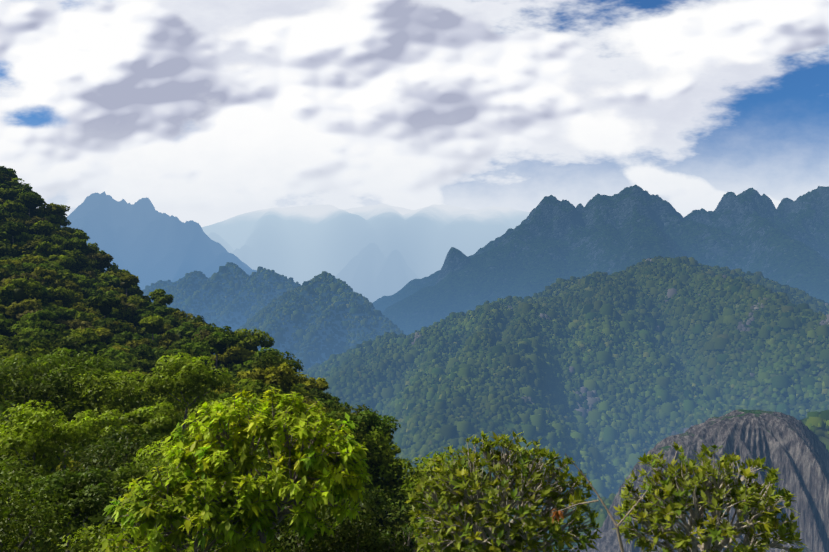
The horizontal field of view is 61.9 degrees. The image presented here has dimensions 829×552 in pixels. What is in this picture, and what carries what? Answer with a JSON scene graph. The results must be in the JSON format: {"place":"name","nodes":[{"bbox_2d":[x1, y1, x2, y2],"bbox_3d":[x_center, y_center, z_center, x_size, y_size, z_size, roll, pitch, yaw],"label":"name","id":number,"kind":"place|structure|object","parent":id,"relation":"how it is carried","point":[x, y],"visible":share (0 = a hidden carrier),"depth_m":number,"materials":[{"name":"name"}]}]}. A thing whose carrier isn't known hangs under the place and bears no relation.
{"place":"outdoors","nodes":[
{"label":"outdoors","id":0,"kind":"place"},
{"bbox_2d":[61,191,256,289],"bbox_3d":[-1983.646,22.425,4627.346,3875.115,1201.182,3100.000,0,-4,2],"label":"mountain","id":1,"kind":"structure","parent":0,"point":[145,241],"depth_m":4558.41,"materials":[{"name":"blue stone"}]},
{"bbox_2d":[0,216,421,551],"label":"ground","id":2,"kind":"structure","parent":0,"point":[100,518],"depth_m":77.60,"materials":[{"name":"green plant"}]},
{"bbox_2d":[0,180,314,398],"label":"trees","id":3,"kind":"object","parent":2,"relation":"on","point":[19,294],"depth_m":236.40,"materials":[{"name":"green plant"}]},
{"bbox_2d":[0,166,500,550],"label":"trees","id":4,"kind":"object","parent":2,"relation":"on","point":[38,273],"visible":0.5,"depth_m":213.73,"materials":[{"name":"green plant"}]},
{"bbox_2d":[0,208,794,551],"bbox_3d":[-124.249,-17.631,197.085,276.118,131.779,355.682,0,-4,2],"label":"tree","id":5,"kind":"object","parent":2,"relation":"on","point":[698,514],"visible":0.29,"depth_m":16.02,"materials":[{"name":"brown plant"}]},
{"bbox_2d":[0,347,806,551],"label":"leaves","id":6,"kind":"object","parent":2,"relation":"on","point":[62,490],"visible":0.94,"depth_m":18.03,"materials":[{"name":"green plant"}]},
{"bbox_2d":[142,262,300,331],"bbox_3d":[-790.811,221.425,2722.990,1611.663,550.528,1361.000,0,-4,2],"label":"hill","id":7,"kind":"structure","parent":0,"point":[205,285],"depth_m":2591.49,"materials":[{"name":"green plant"}]},
{"bbox_2d":[214,271,403,369],"bbox_3d":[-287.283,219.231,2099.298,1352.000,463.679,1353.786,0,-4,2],"label":"cone hill","id":8,"kind":"structure","parent":0,"point":[296,316],"depth_m":1913.04,"materials":[{"name":"green plant"}]},
{"bbox_2d":[201,204,529,302],"bbox_3d":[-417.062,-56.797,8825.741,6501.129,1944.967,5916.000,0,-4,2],"label":"mountain","id":9,"kind":"structure","parent":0,"point":[372,253],"depth_m":7790.08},
{"bbox_2d":[0,0,828,226],"label":"sky","id":10,"kind":"structure","parent":0,"point":[210,112],"materials":[{"name":"white"}]},
{"bbox_2d":[295,256,828,537],"bbox_3d":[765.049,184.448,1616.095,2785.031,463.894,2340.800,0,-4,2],"label":"hill","id":11,"kind":"structure","parent":0,"point":[531,425],"depth_m":1160.60,"materials":[{"name":"green plant"}]},
{"bbox_2d":[373,185,828,335],"bbox_3d":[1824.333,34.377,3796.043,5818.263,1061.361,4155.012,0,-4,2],"label":"ridge","id":12,"kind":"structure","parent":0,"point":[549,240],"depth_m":3349.39,"materials":[{"name":"blue stone"}]},
{"bbox_2d":[504,410,828,546],"bbox_3d":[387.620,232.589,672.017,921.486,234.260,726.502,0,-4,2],"label":"spur","id":13,"kind":"structure","parent":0,"point":[815,418],"depth_m":663.02,"materials":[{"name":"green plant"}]},
{"bbox_2d":[504,420,568,510],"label":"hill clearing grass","id":14,"kind":"structure","parent":13,"relation":"on","point":[511,425],"depth_m":917.95,"materials":[{"name":"green plant"}]},
{"bbox_2d":[536,409,828,551],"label":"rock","id":15,"kind":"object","parent":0,"point":[794,450],"depth_m":551.59,"materials":[{"name":"grey stone"}]}
]}

